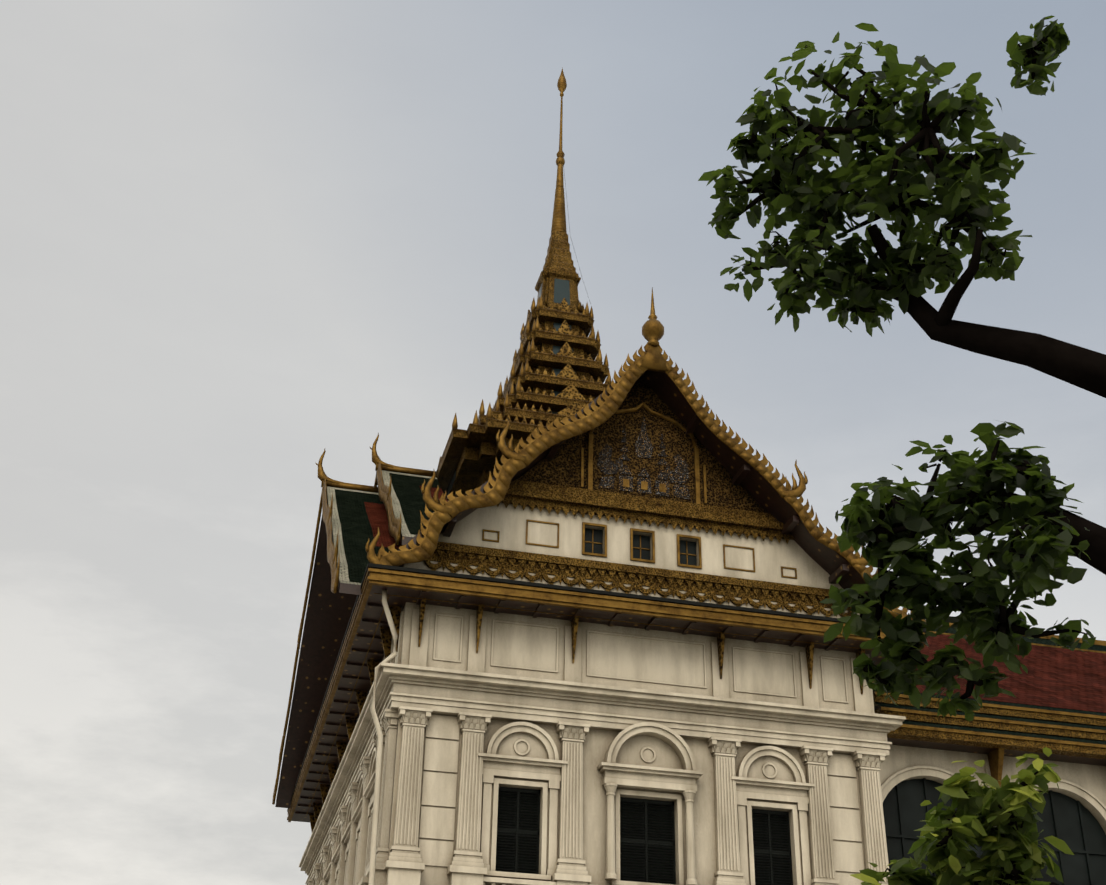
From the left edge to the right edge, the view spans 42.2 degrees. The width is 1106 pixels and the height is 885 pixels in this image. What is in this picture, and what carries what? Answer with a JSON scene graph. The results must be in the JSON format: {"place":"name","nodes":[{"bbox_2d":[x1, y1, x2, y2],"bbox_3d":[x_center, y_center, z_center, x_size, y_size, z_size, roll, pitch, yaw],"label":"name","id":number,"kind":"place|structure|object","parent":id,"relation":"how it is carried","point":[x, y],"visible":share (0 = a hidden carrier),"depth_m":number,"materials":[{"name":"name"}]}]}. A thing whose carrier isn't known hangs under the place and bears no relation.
{"place":"outdoors","nodes":[
{"label":"outdoors","id":0,"kind":"place"},
{"bbox_2d":[436,231,608,499],"bbox_3d":[0.126,-3.242,59.981,9.460,13.400,9.460,8,-30,-12],"label":"tiered spire","id":1,"kind":"object","parent":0,"point":[473,463],"visible":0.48,"depth_m":57.91,"materials":[{"name":"gold metal"}]},
{"bbox_2d":[0,0,1105,884],"label":"sky","id":2,"kind":"structure","parent":0,"point":[242,242],"materials":[{"name":"grey"}]},
{"bbox_2d":[403,503,859,617],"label":"gable","id":3,"kind":"structure","parent":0,"point":[771,558],"depth_m":43.02,"materials":[{"name":"white paint"}]},
{"bbox_2d":[425,480,852,616],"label":"gable gold bands","id":4,"kind":"object","parent":3,"relation":"attached to","point":[616,506],"visible":0.94,"depth_m":42.86,"materials":[{"name":"gold metal"}]},
{"bbox_2d":[398,370,894,617],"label":"roof slab","id":5,"kind":"structure","parent":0,"point":[764,494],"depth_m":44.21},
{"bbox_2d":[698,15,1105,884],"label":"tree","id":6,"kind":"object","parent":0,"point":[1028,577],"depth_m":5.53,"materials":[{"name":"green plant"}]},
{"bbox_2d":[873,690,1105,765],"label":"wing soffit","id":7,"kind":"structure","parent":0,"point":[985,750],"depth_m":45.67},
{"bbox_2d":[874,619,1105,786],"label":"molding","id":8,"kind":"structure","parent":7,"relation":"attached to","point":[995,757],"depth_m":45.49,"materials":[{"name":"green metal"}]},
{"bbox_2d":[872,628,1105,743],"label":"wing tiles","id":9,"kind":"object","parent":8,"relation":"attached to","point":[1062,678],"depth_m":50.03,"materials":[{"name":"red tile"}]},
{"bbox_2d":[873,691,1105,758],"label":"cornice","id":10,"kind":"structure","parent":8,"relation":"attached to","point":[989,742],"depth_m":45.40,"materials":[{"name":"gold metal"}]},
{"bbox_2d":[879,745,1105,833],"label":"arched wall","id":11,"kind":"structure","parent":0,"point":[1084,785],"depth_m":45.66,"materials":[{"name":"white paint"}]},
{"bbox_2d":[883,779,1105,884],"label":"wing glass","id":12,"kind":"object","parent":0,"point":[912,799],"depth_m":45.15,"materials":[{"name":"black glass"}]},
{"bbox_2d":[886,778,1105,884],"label":"wing frames","id":13,"kind":"structure","parent":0,"point":[1085,851],"depth_m":45.10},
{"label":"ground","id":14,"kind":"structure","parent":0,"visible":0},
{"bbox_2d":[299,604,405,884],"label":"wall","id":15,"kind":"structure","parent":14,"relation":"on","point":[337,851],"depth_m":43.49,"materials":[{"name":"white paint"}]},
{"bbox_2d":[309,605,400,831],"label":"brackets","id":16,"kind":"object","parent":15,"relation":"attached to","point":[386,638],"visible":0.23,"depth_m":46.71,"materials":[{"name":"brown wood"}]},
{"bbox_2d":[369,589,397,884],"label":"downpipe","id":17,"kind":"object","parent":15,"relation":"attached to","point":[390,657],"visible":0.96,"depth_m":37.66,"materials":[{"name":"white metal"}]},
{"bbox_2d":[287,568,925,821],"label":"eave fascia","id":18,"kind":"structure","parent":15,"relation":"attached to","point":[484,589],"depth_m":40.71,"materials":[{"name":"gold metal"}]},
{"bbox_2d":[275,477,412,807],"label":"roof slab","id":19,"kind":"structure","parent":18,"relation":"on","point":[328,614],"depth_m":57.44,"materials":[{"name":"brown wood"}]},
{"bbox_2d":[297,470,436,667],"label":"roof border tiles","id":20,"kind":"object","parent":19,"relation":"on","point":[343,572],"visible":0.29,"depth_m":48.49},
{"bbox_2d":[335,473,440,582],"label":"green roof tiles","id":21,"kind":"object","parent":19,"relation":"on","point":[357,531],"visible":0.25,"depth_m":49.55,"materials":[{"name":"green tile"}]},
{"bbox_2d":[364,486,447,548],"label":"red roof tiles","id":22,"kind":"object","parent":19,"relation":"on","point":[377,515],"visible":0.12,"depth_m":50.09,"materials":[{"name":"red tile"}]},
{"bbox_2d":[272,433,436,804],"bbox_3d":[-6.925,4.791,53.513,4.726,11.872,23.936,8,-30,-12],"label":"roof barge","id":23,"kind":"object","parent":18,"relation":"on","point":[382,490],"visible":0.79,"depth_m":54.84},
{"bbox_2d":[295,590,867,814],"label":"eave beams","id":24,"kind":"structure","parent":18,"relation":"attached to","point":[727,629],"depth_m":42.63,"materials":[{"name":"brown wood"}]},
{"bbox_2d":[291,585,888,821],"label":"eave soffit","id":25,"kind":"structure","parent":18,"relation":"attached to","point":[370,613],"depth_m":41.95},
{"bbox_2d":[287,563,925,811],"bbox_3d":[-0.158,10.682,52.043,16.640,0.100,26.440,8,-30,-12],"label":"eave gutter","id":26,"kind":"object","parent":18,"relation":"attached to","point":[582,590],"visible":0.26,"depth_m":40.71,"materials":[{"name":"gold metal"}]},
{"bbox_2d":[365,288,925,621],"bbox_3d":[1.556,2.869,48.998,16.859,11.159,13.560,8,-30,-12],"label":"bargeboard","id":27,"kind":"object","parent":18,"relation":"on","point":[651,358],"visible":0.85,"depth_m":43.16,"materials":[{"name":"gold metal"}]},
{"bbox_2d":[436,308,610,493],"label":"tiers","id":28,"kind":"object","parent":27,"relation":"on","point":[458,445],"visible":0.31,"depth_m":56.45,"materials":[{"name":"gold metal"}]},
{"bbox_2d":[438,298,607,464],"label":"spire ornaments","id":29,"kind":"object","parent":28,"relation":"attached to","point":[570,391],"visible":0.19,"depth_m":57.24,"materials":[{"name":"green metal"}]},
{"bbox_2d":[452,67,610,428],"bbox_3d":[0.227,-7.982,62.658,9.528,22.611,9.517,8,-30,-12],"label":"spire finial","id":30,"kind":"object","parent":28,"relation":"on","point":[559,220],"visible":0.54,"depth_m":60.27,"materials":[{"name":"gold metal"}]},
{"bbox_2d":[446,278,575,497],"bbox_3d":[0.099,-2.027,59.299,7.671,10.486,7.671,-16,-33,27],"label":"spire mosaic","id":31,"kind":"object","parent":30,"relation":"attached to","point":[561,290],"visible":0.08,"depth_m":60.68,"materials":[{"name":"mirror"}]},
{"bbox_2d":[563,164,592,309],"bbox_3d":[1.088,-9.243,62.943,1.602,9.002,0.078,-13,-32,24],"label":"spire conductor","id":32,"kind":"object","parent":30,"relation":"attached to","point":[571,240],"visible":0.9,"depth_m":62.79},
{"bbox_2d":[482,402,796,578],"bbox_3d":[2.731,1.182,44.163,9.800,5.510,0.321,8,-30,-12],"label":"decorative frame","id":33,"kind":"object","parent":27,"relation":"attached to","point":[644,486],"visible":0.85,"depth_m":43.58,"materials":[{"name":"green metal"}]},
{"bbox_2d":[597,416,690,499],"bbox_3d":[2.808,0.346,44.541,2.998,2.791,0.005,8,-30,-12],"label":"pediment relief","id":34,"kind":"object","parent":33,"relation":"attached to","point":[606,465],"visible":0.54,"depth_m":44.26,"materials":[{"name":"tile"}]},
{"bbox_2d":[517,379,766,512],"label":"pediment","id":35,"kind":"structure","parent":27,"relation":"attached to","point":[562,467],"depth_m":44.59,"materials":[{"name":"gold metal"}]},
{"bbox_2d":[379,602,905,884],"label":"wall","id":36,"kind":"structure","parent":14,"relation":"on","point":[597,729],"depth_m":39.77,"materials":[{"name":"white paint"}]},
{"bbox_2d":[418,598,864,693],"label":"brackets","id":37,"kind":"object","parent":36,"relation":"attached to","point":[809,648],"visible":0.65,"depth_m":40.87,"materials":[{"name":"gold metal"}]},
{"bbox_2d":[495,786,792,884],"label":"shutters","id":38,"kind":"object","parent":36,"relation":"attached to","point":[517,831],"visible":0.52,"depth_m":38.91,"materials":[{"name":"black wood"}]},
{"bbox_2d":[496,791,790,884],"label":"louvres","id":39,"kind":"object","parent":38,"relation":"attached to","point":[641,846],"visible":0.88,"depth_m":38.81,"materials":[{"name":"paint"}]}
]}

